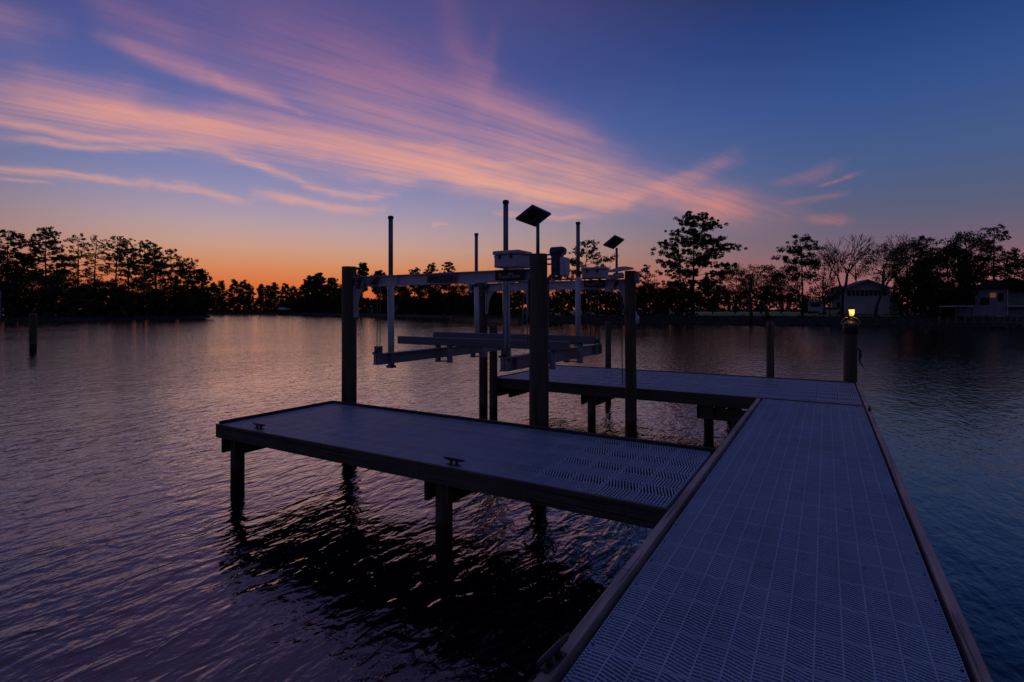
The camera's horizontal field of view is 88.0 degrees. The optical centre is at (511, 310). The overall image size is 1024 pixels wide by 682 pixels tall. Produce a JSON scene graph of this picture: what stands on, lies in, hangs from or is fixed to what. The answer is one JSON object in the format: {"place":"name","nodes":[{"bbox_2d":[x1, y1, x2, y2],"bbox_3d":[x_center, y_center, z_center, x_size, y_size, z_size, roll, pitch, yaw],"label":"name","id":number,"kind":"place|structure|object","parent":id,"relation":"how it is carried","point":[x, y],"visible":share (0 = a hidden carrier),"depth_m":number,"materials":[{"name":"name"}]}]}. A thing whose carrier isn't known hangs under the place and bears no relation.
{"place":"outdoors","nodes":[
{"label":"outdoors","id":0,"kind":"place"},
{"bbox_2d":[0,314,209,321],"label":"bank","id":1,"kind":"structure","parent":0,"point":[48,318],"depth_m":127.46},
{"bbox_2d":[0,229,36,282],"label":"pine tree","id":2,"kind":"object","parent":1,"relation":"on","point":[14,236],"visible":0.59,"depth_m":128.14,"materials":[{"name":"green plant"}]},
{"bbox_2d":[0,254,37,310],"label":"leafy tree","id":3,"kind":"object","parent":1,"relation":"on","point":[7,267],"visible":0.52,"depth_m":121.94,"materials":[{"name":"green plant"}]},
{"bbox_2d":[0,269,61,315],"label":"leafy tree","id":4,"kind":"object","parent":1,"relation":"on","point":[37,277],"visible":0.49,"depth_m":123.17,"materials":[{"name":"green plant"}]},
{"bbox_2d":[10,226,80,279],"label":"pine tree","id":5,"kind":"object","parent":1,"relation":"on","point":[48,244],"visible":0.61,"depth_m":135.09,"materials":[{"name":"green plant"}]},
{"bbox_2d":[30,272,94,315],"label":"leafy tree","id":6,"kind":"object","parent":1,"relation":"on","point":[72,283],"visible":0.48,"depth_m":127.15,"materials":[{"name":"green plant"}]},
{"bbox_2d":[58,233,98,285],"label":"pine tree","id":7,"kind":"object","parent":1,"relation":"on","point":[69,258],"visible":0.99,"depth_m":130.91,"materials":[{"name":"green plant"}]},
{"bbox_2d":[79,235,109,283],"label":"pine tree","id":8,"kind":"object","parent":1,"relation":"on","point":[97,256],"visible":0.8,"depth_m":139.52,"materials":[{"name":"green plant"}]},
{"bbox_2d":[0,280,207,317],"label":"undergrowth","id":9,"kind":"object","parent":1,"relation":"on","point":[90,310],"visible":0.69,"depth_m":128.91,"materials":[{"name":"green plant"}]},
{"bbox_2d":[76,276,133,312],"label":"leafy tree","id":10,"kind":"object","parent":1,"relation":"on","point":[114,284],"visible":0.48,"depth_m":135.33,"materials":[{"name":"green plant"}]},
{"bbox_2d":[98,235,131,314],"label":"pine tree","id":11,"kind":"object","parent":1,"relation":"on","point":[112,256],"visible":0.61,"depth_m":148.59,"materials":[{"name":"green plant"}]},
{"bbox_2d":[108,238,149,290],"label":"pine tree","id":12,"kind":"object","parent":1,"relation":"on","point":[130,263],"visible":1,"depth_m":142.78,"materials":[{"name":"green plant"}]},
{"bbox_2d":[108,278,169,314],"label":"leafy tree","id":13,"kind":"object","parent":1,"relation":"on","point":[144,287],"visible":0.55,"depth_m":144.45,"materials":[{"name":"green plant"}]},
{"bbox_2d":[121,239,163,283],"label":"pine tree","id":14,"kind":"object","parent":1,"relation":"on","point":[150,269],"visible":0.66,"depth_m":152.23,"materials":[{"name":"green plant"}]},
{"bbox_2d":[139,241,173,286],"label":"pine tree","id":15,"kind":"object","parent":1,"relation":"on","point":[159,253],"visible":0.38,"depth_m":160.28,"materials":[{"name":"green plant"}]},
{"bbox_2d":[154,249,191,289],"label":"pine tree","id":16,"kind":"object","parent":1,"relation":"on","point":[166,273],"visible":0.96,"depth_m":158.76,"materials":[{"name":"green plant"}]},
{"bbox_2d":[154,284,195,313],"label":"leafy tree","id":17,"kind":"object","parent":1,"relation":"on","point":[185,294],"visible":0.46,"depth_m":155.81,"materials":[{"name":"green plant"}]},
{"bbox_2d":[162,257,209,290],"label":"pine tree","id":18,"kind":"object","parent":1,"relation":"on","point":[187,279],"visible":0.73,"depth_m":171.36,"materials":[{"name":"green plant"}]},
{"bbox_2d":[185,269,215,295],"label":"pine tree","id":19,"kind":"object","parent":1,"relation":"on","point":[201,285],"visible":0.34,"depth_m":182.53,"materials":[{"name":"green plant"}]},
{"bbox_2d":[187,286,215,312],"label":"leafy tree","id":20,"kind":"object","parent":1,"relation":"on","point":[205,297],"visible":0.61,"depth_m":170.36,"materials":[{"name":"green plant"}]},
{"bbox_2d":[1,309,1021,327],"bbox_3d":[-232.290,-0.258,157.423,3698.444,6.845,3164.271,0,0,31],"label":"bank","id":21,"kind":"structure","parent":0,"point":[866,321],"depth_m":91.35,"materials":[{"name":"soil"}]},
{"bbox_2d":[209,283,221,311],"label":"pine tree","id":22,"kind":"object","parent":21,"relation":"on","point":[213,285],"visible":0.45,"depth_m":349.61,"materials":[{"name":"green plant"}]},
{"bbox_2d":[215,280,228,311],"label":"pine tree","id":23,"kind":"object","parent":21,"relation":"on","point":[223,295],"visible":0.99,"depth_m":348.73,"materials":[{"name":"green plant"}]},
{"bbox_2d":[225,279,240,311],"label":"pine tree","id":24,"kind":"object","parent":21,"relation":"on","point":[236,291],"visible":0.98,"depth_m":346.97,"materials":[{"name":"green plant"}]},
{"bbox_2d":[236,280,249,311],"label":"pine tree","id":25,"kind":"object","parent":21,"relation":"on","point":[242,293],"visible":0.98,"depth_m":347.68,"materials":[{"name":"green plant"}]},
{"bbox_2d":[245,283,256,310],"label":"pine tree","id":26,"kind":"object","parent":21,"relation":"on","point":[250,291],"visible":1,"depth_m":347.97,"materials":[{"name":"green plant"}]},
{"bbox_2d":[255,284,264,311],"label":"pine tree","id":27,"kind":"object","parent":21,"relation":"on","point":[261,287],"visible":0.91,"depth_m":347.94,"materials":[{"name":"green plant"}]},
{"bbox_2d":[263,285,274,311],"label":"pine tree","id":28,"kind":"object","parent":21,"relation":"on","point":[266,293],"visible":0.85,"depth_m":346.92,"materials":[{"name":"green plant"}]},
{"bbox_2d":[206,291,341,312],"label":"wood","id":29,"kind":"object","parent":21,"relation":"on","point":[324,306],"visible":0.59,"depth_m":344.39,"materials":[{"name":"plant"}]},
{"bbox_2d":[270,282,284,311],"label":"pine tree","id":30,"kind":"object","parent":21,"relation":"on","point":[273,294],"visible":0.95,"depth_m":346.75,"materials":[{"name":"green plant"}]},
{"bbox_2d":[278,283,289,303],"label":"pine tree","id":31,"kind":"object","parent":21,"relation":"on","point":[283,291],"visible":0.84,"depth_m":339.14,"materials":[{"name":"green plant"}]},
{"bbox_2d":[288,286,297,306],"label":"pine tree","id":32,"kind":"object","parent":21,"relation":"on","point":[293,291],"visible":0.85,"depth_m":328.09,"materials":[{"name":"green plant"}]},
{"bbox_2d":[295,286,304,302],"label":"pine tree","id":33,"kind":"object","parent":21,"relation":"on","point":[298,292],"visible":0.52,"depth_m":320.53,"materials":[{"name":"green plant"}]},
{"bbox_2d":[299,275,318,312],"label":"pine tree","id":34,"kind":"object","parent":21,"relation":"on","point":[306,291],"visible":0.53,"depth_m":304.68,"materials":[{"name":"green plant"}]},
{"bbox_2d":[308,272,326,310],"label":"pine tree","id":35,"kind":"object","parent":21,"relation":"on","point":[318,279],"visible":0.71,"depth_m":291.74,"materials":[{"name":"green plant"}]},
{"bbox_2d":[322,277,338,304],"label":"pine tree","id":36,"kind":"object","parent":21,"relation":"on","point":[330,289],"visible":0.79,"depth_m":273.21,"materials":[{"name":"green plant"}]},
{"bbox_2d":[334,284,363,307],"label":"leafy tree","id":37,"kind":"object","parent":21,"relation":"on","point":[338,296],"visible":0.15,"depth_m":244.54,"materials":[{"name":"green plant"}]},
{"bbox_2d":[357,262,368,312],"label":"pine tree","id":38,"kind":"object","parent":21,"relation":"on","point":[362,269],"visible":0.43,"depth_m":223.96,"materials":[{"name":"green plant"}]},
{"bbox_2d":[370,270,385,298],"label":"pine tree","id":39,"kind":"object","parent":21,"relation":"on","point":[377,273],"visible":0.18,"depth_m":205.51,"materials":[{"name":"green plant"}]},
{"bbox_2d":[372,286,410,313],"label":"leafy tree","id":40,"kind":"object","parent":21,"relation":"on","point":[400,290],"visible":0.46,"depth_m":187.06,"materials":[{"name":"green plant"}]},
{"bbox_2d":[404,267,420,294],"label":"pine tree","id":41,"kind":"object","parent":21,"relation":"on","point":[411,291],"visible":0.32,"depth_m":174.12,"materials":[{"name":"green plant"}]},
{"bbox_2d":[420,262,440,295],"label":"pine tree","id":42,"kind":"object","parent":21,"relation":"on","point":[432,267],"visible":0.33,"depth_m":163.93,"materials":[{"name":"green plant"}]},
{"bbox_2d":[410,284,451,309],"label":"leafy tree","id":43,"kind":"object","parent":21,"relation":"on","point":[420,296],"visible":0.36,"depth_m":159.59,"materials":[{"name":"green plant"}]},
{"bbox_2d":[438,262,457,292],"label":"pine tree","id":44,"kind":"object","parent":21,"relation":"on","point":[446,286],"visible":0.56,"depth_m":154.84,"materials":[{"name":"green plant"}]},
{"bbox_2d":[448,283,478,305],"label":"leafy tree","id":45,"kind":"object","parent":21,"relation":"on","point":[463,288],"visible":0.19,"depth_m":139.63,"materials":[{"name":"green plant"}]},
{"bbox_2d":[450,315,554,322],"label":"bulkhead","id":46,"kind":"object","parent":21,"relation":"on","point":[512,319],"visible":0.37,"depth_m":112.00,"materials":[{"name":"brown wood"}]},
{"bbox_2d":[489,282,521,311],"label":"leafy tree","id":47,"kind":"object","parent":21,"relation":"on","point":[494,294],"visible":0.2,"depth_m":116.94,"materials":[{"name":"green plant"}]},
{"bbox_2d":[636,264,660,291],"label":"pine tree","id":48,"kind":"object","parent":21,"relation":"on","point":[645,270],"visible":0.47,"depth_m":108.43,"materials":[{"name":"green plant"}]},
{"bbox_2d":[359,278,992,316],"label":"shore scrub","id":49,"kind":"object","parent":21,"relation":"on","point":[441,304],"visible":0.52,"depth_m":118.39,"materials":[{"name":"green plant"}]},
{"bbox_2d":[553,311,899,316],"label":"lawn","id":50,"kind":"structure","parent":21,"relation":"on","point":[739,313],"depth_m":108.30,"materials":[{"name":"green plant"}]},
{"bbox_2d":[526,280,574,309],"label":"leafy tree","id":51,"kind":"object","parent":50,"relation":"on","point":[560,291],"visible":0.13,"depth_m":108.21,"materials":[{"name":"green plant"}]},
{"bbox_2d":[563,289,609,314],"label":"leafy tree","id":52,"kind":"object","parent":50,"relation":"on","point":[572,295],"visible":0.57,"depth_m":105.60,"materials":[{"name":"green plant"}]},
{"bbox_2d":[562,240,614,314],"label":"pine tree","id":53,"kind":"object","parent":50,"relation":"on","point":[573,260],"visible":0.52,"depth_m":110.97,"materials":[{"name":"green plant"}]},
{"bbox_2d":[603,278,638,312],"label":"leafy tree","id":54,"kind":"object","parent":50,"relation":"on","point":[610,297],"visible":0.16,"depth_m":105.17,"materials":[{"name":"green plant"}]},
{"bbox_2d":[636,281,667,314],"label":"leafy tree","id":55,"kind":"object","parent":50,"relation":"on","point":[650,285],"visible":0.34,"depth_m":103.28,"materials":[{"name":"green plant"}]},
{"bbox_2d":[650,285,700,315],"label":"leafy tree","id":56,"kind":"object","parent":50,"relation":"on","point":[671,288],"visible":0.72,"depth_m":99.41,"materials":[{"name":"green plant"}]},
{"bbox_2d":[650,211,747,315],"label":"pine tree","id":57,"kind":"object","parent":50,"relation":"on","point":[699,259],"visible":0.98,"depth_m":99.57,"materials":[{"name":"green plant"}]},
{"bbox_2d":[694,285,733,314],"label":"leafy tree","id":58,"kind":"object","parent":50,"relation":"on","point":[705,303],"visible":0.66,"depth_m":106.44,"materials":[{"name":"green plant"}]},
{"bbox_2d":[713,264,759,313],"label":"leafy tree","id":59,"kind":"object","parent":50,"relation":"on","point":[739,294],"visible":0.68,"depth_m":110.95,"materials":[{"name":"green plant"}]},
{"bbox_2d":[733,264,786,313],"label":"leafy tree","id":60,"kind":"object","parent":50,"relation":"on","point":[765,290],"visible":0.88,"depth_m":109.43,"materials":[{"name":"green plant"}]},
{"bbox_2d":[758,269,803,313],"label":"leafy tree","id":61,"kind":"object","parent":50,"relation":"on","point":[782,297],"visible":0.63,"depth_m":110.83,"materials":[{"name":"green plant"}]},
{"bbox_2d":[808,300,825,313],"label":"camper","id":62,"kind":"object","parent":50,"relation":"on","point":[813,307],"visible":0.69,"depth_m":100.09,"materials":[{"name":"white"}]},
{"bbox_2d":[797,286,839,314],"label":"leafy tree","id":63,"kind":"object","parent":50,"relation":"on","point":[810,291],"visible":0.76,"depth_m":99.50,"materials":[{"name":"green plant"}]},
{"bbox_2d":[806,254,842,313],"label":"leafy tree","id":64,"kind":"object","parent":50,"relation":"on","point":[822,281],"visible":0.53,"depth_m":105.27,"materials":[{"name":"green plant"}]},
{"bbox_2d":[799,244,850,314],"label":"bare tree","id":65,"kind":"object","parent":50,"relation":"on","point":[838,259],"visible":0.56,"depth_m":97.43,"materials":[{"name":"brown plant"}]},
{"bbox_2d":[814,279,845,316],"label":"leafy tree","id":66,"kind":"object","parent":50,"relation":"on","point":[828,296],"visible":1,"depth_m":91.18,"materials":[{"name":"green plant"}]},
{"bbox_2d":[819,307,844,314],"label":"parked car","id":67,"kind":"object","parent":50,"relation":"on","point":[835,310],"visible":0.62,"depth_m":98.25,"materials":[{"name":"black"}]},
{"bbox_2d":[830,286,843,313],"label":"garage","id":68,"kind":"structure","parent":50,"relation":"on","point":[835,304],"depth_m":103.67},
{"bbox_2d":[816,233,875,316],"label":"bare tree","id":69,"kind":"object","parent":50,"relation":"on","point":[846,278],"visible":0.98,"depth_m":91.30,"materials":[{"name":"brown plant"}]},
{"bbox_2d":[839,250,875,281],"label":"leafy tree","id":70,"kind":"object","parent":50,"relation":"on","point":[856,276],"visible":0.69,"depth_m":107.00,"materials":[{"name":"green plant"}]},
{"bbox_2d":[837,279,897,313],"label":"house","id":71,"kind":"structure","parent":50,"relation":"on","point":[861,297],"depth_m":97.68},
{"bbox_2d":[848,303,866,313],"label":"garage door","id":72,"kind":"structure","parent":71,"relation":"in","point":[860,308],"depth_m":98.12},
{"bbox_2d":[858,241,907,284],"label":"leafy tree","id":73,"kind":"object","parent":50,"relation":"on","point":[876,261],"visible":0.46,"depth_m":108.01,"materials":[{"name":"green plant"}]},
{"bbox_2d":[550,315,1023,327],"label":"bank stones","id":74,"kind":"object","parent":21,"relation":"on","point":[700,318],"visible":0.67,"depth_m":88.83,"materials":[{"name":"stone"}]},
{"bbox_2d":[770,233,825,315],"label":"pine tree","id":75,"kind":"object","parent":21,"relation":"on","point":[795,269],"visible":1,"depth_m":91.45,"materials":[{"name":"green plant"}]},
{"bbox_2d":[864,237,933,315],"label":"bare tree","id":76,"kind":"object","parent":21,"relation":"on","point":[883,288],"visible":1,"depth_m":86.54,"materials":[{"name":"brown plant"}]},
{"bbox_2d":[882,237,931,314],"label":"leafy tree","id":77,"kind":"object","parent":21,"relation":"on","point":[898,269],"visible":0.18,"depth_m":100.19,"materials":[{"name":"green plant"}]},
{"bbox_2d":[885,274,941,314],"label":"leafy tree","id":78,"kind":"object","parent":21,"relation":"on","point":[907,283],"visible":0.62,"depth_m":85.48,"materials":[{"name":"green plant"}]},
{"bbox_2d":[886,231,942,315],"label":"bare tree","id":79,"kind":"object","parent":21,"relation":"on","point":[907,268],"visible":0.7,"depth_m":88.46,"materials":[{"name":"brown plant"}]},
{"bbox_2d":[908,235,943,315],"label":"pine tree","id":80,"kind":"object","parent":21,"relation":"on","point":[920,238],"visible":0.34,"depth_m":88.07,"materials":[{"name":"green plant"}]},
{"bbox_2d":[907,278,967,315],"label":"leafy tree","id":81,"kind":"object","parent":21,"relation":"on","point":[923,296],"visible":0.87,"depth_m":80.59,"materials":[{"name":"green plant"}]},
{"bbox_2d":[909,243,989,315],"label":"leafy tree","id":82,"kind":"object","parent":21,"relation":"on","point":[924,266],"visible":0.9,"depth_m":80.54,"materials":[{"name":"green plant"}]},
{"bbox_2d":[939,306,973,320],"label":"boat shelter","id":83,"kind":"object","parent":21,"relation":"on","point":[956,310],"visible":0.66,"depth_m":76.66,"materials":[{"name":"brown wood"}]},
{"bbox_2d":[940,230,1001,282],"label":"leafy tree","id":84,"kind":"object","parent":21,"relation":"on","point":[988,258],"visible":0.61,"depth_m":83.03,"materials":[{"name":"green plant"}]},
{"bbox_2d":[961,269,995,286],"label":"leafy tree","id":85,"kind":"object","parent":21,"relation":"on","point":[986,281],"visible":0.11,"depth_m":83.72,"materials":[{"name":"green plant"}]},
{"bbox_2d":[938,277,1023,316],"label":"house","id":86,"kind":"structure","parent":21,"relation":"on","point":[997,298],"depth_m":81.27,"materials":[{"name":"white"}]},
{"bbox_2d":[980,298,988,304],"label":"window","id":87,"kind":"structure","parent":86,"relation":"in","point":[983,301],"depth_m":81.98,"materials":[{"name":"black"}]},
{"bbox_2d":[974,224,1023,282],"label":"pine tree","id":88,"kind":"object","parent":21,"relation":"on","point":[1000,236],"visible":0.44,"depth_m":84.98,"materials":[{"name":"green plant"}]},
{"bbox_2d":[993,253,1023,293],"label":"leafy tree","id":89,"kind":"object","parent":21,"relation":"on","point":[1016,264],"visible":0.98,"depth_m":79.66,"materials":[{"name":"green plant"}]},
{"bbox_2d":[0,314,1023,681],"bbox_3d":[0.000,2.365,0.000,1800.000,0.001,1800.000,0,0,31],"label":"water","id":90,"kind":"structure","parent":0,"point":[138,542],"depth_m":6.41,"materials":[{"name":"blue liquid"}]},
{"bbox_2d":[29,313,36,349],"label":"piling","id":91,"kind":"object","parent":90,"relation":"in","point":[32,331],"visible":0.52,"depth_m":32.07,"materials":[{"name":"brown wood"}]},
{"bbox_2d":[342,266,356,402],"bbox_3d":[-2.611,1.726,8.507,0.248,4.877,0.247,0,0,31],"label":"piling","id":92,"kind":"object","parent":90,"relation":"in","point":[349,355],"visible":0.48,"depth_m":8.41,"materials":[{"name":"brown wood"}]},
{"bbox_2d":[353,200,639,426],"bbox_3d":[-0.159,0.164,9.203,4.110,3.702,4.186,0,0,31],"label":"lift","id":93,"kind":"object","parent":92,"relation":"attached to","point":[514,265],"visible":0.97,"depth_m":8.40,"materials":[{"name":"metal"}]},
{"bbox_2d":[371,312,452,320],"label":"shore pier","id":94,"kind":"structure","parent":90,"relation":"in","point":[421,316],"depth_m":146.88,"materials":[{"name":"brown wood"}]},
{"bbox_2d":[479,283,487,419],"bbox_3d":[-0.624,1.737,11.549,0.197,4.856,0.198,0,0,31],"label":"piling","id":95,"kind":"object","parent":90,"relation":"in","point":[483,375],"visible":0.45,"depth_m":11.47,"materials":[{"name":"brown wood"}]},
{"bbox_2d":[489,325,497,420],"bbox_3d":[-0.400,2.232,11.418,0.182,3.865,0.184,0,0,31],"label":"piling","id":96,"kind":"object","parent":90,"relation":"in","point":[493,412],"visible":0.38,"depth_m":11.34,"materials":[{"name":"brown wood"}]},
{"bbox_2d":[529,253,546,426],"bbox_3d":[0.338,1.716,6.797,0.246,4.897,0.244,0,0,31],"label":"piling","id":97,"kind":"object","parent":90,"relation":"in","point":[538,352],"visible":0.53,"depth_m":6.70,"materials":[{"name":"brown wood"}]},
{"bbox_2d":[216,365,992,681],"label":"dock","id":98,"kind":"object","parent":90,"relation":"in","point":[787,539],"visible":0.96,"depth_m":3.98,"materials":[{"name":"plastic"}]},
{"bbox_2d":[443,456,464,465],"bbox_3d":[-0.549,1.425,5.020,0.252,0.065,0.044,0,0,31],"label":"cleat","id":99,"kind":"object","parent":98,"relation":"on","point":[456,460],"visible":1,"depth_m":5.00,"materials":[{"name":"black metal"}]},
{"bbox_2d":[536,632,569,672],"bbox_3d":[0.171,1.409,2.177,0.044,0.065,0.252,0,0,37],"label":"cleat","id":100,"kind":"object","parent":98,"relation":"on","point":[552,657],"visible":1,"depth_m":2.16,"materials":[{"name":"black metal"}]},
{"bbox_2d":[605,321,610,402],"bbox_3d":[2.474,2.218,13.643,0.155,3.894,0.156,0,0,31],"label":"piling","id":101,"kind":"object","parent":90,"relation":"in","point":[607,344],"visible":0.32,"depth_m":13.58,"materials":[{"name":"brown wood"}]},
{"bbox_2d":[625,271,636,437],"bbox_3d":[2.198,1.712,9.797,0.229,4.906,0.218,0,0,31],"label":"piling","id":102,"kind":"object","parent":90,"relation":"in","point":[630,374],"visible":0.61,"depth_m":9.71,"materials":[{"name":"brown wood"}]},
{"bbox_2d":[766,322,773,376],"bbox_3d":[5.708,2.203,11.727,0.172,3.925,0.170,0,0,31],"label":"piling","id":103,"kind":"object","parent":90,"relation":"in","point":[769,349],"visible":0.35,"depth_m":11.66,"materials":[{"name":"brown wood"}]},
{"bbox_2d":[841,317,860,386],"bbox_3d":[6.957,2.146,10.908,0.346,4.038,0.278,0,0,31],"label":"piling","id":104,"kind":"object","parent":90,"relation":"in","point":[850,330],"visible":0.43,"depth_m":10.80,"materials":[{"name":"brown wood"}]},
{"bbox_2d":[848,307,854,319],"bbox_3d":[6.963,0.054,10.879,0.131,0.281,0.133,0,0,31],"label":"lantern","id":105,"kind":"object","parent":104,"relation":"on","point":[851,313],"visible":1,"depth_m":10.85,"materials":[{"name":"glass"}]},
{"bbox_2d":[938,316,1023,328],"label":"shore pier","id":106,"kind":"structure","parent":90,"relation":"in","point":[982,322],"depth_m":72.03,"materials":[{"name":"brown wood"}]},
{"bbox_2d":[0,0,1023,309],"label":"sky","id":107,"kind":"structure","parent":0,"point":[266,142],"materials":[{"name":"blue"}]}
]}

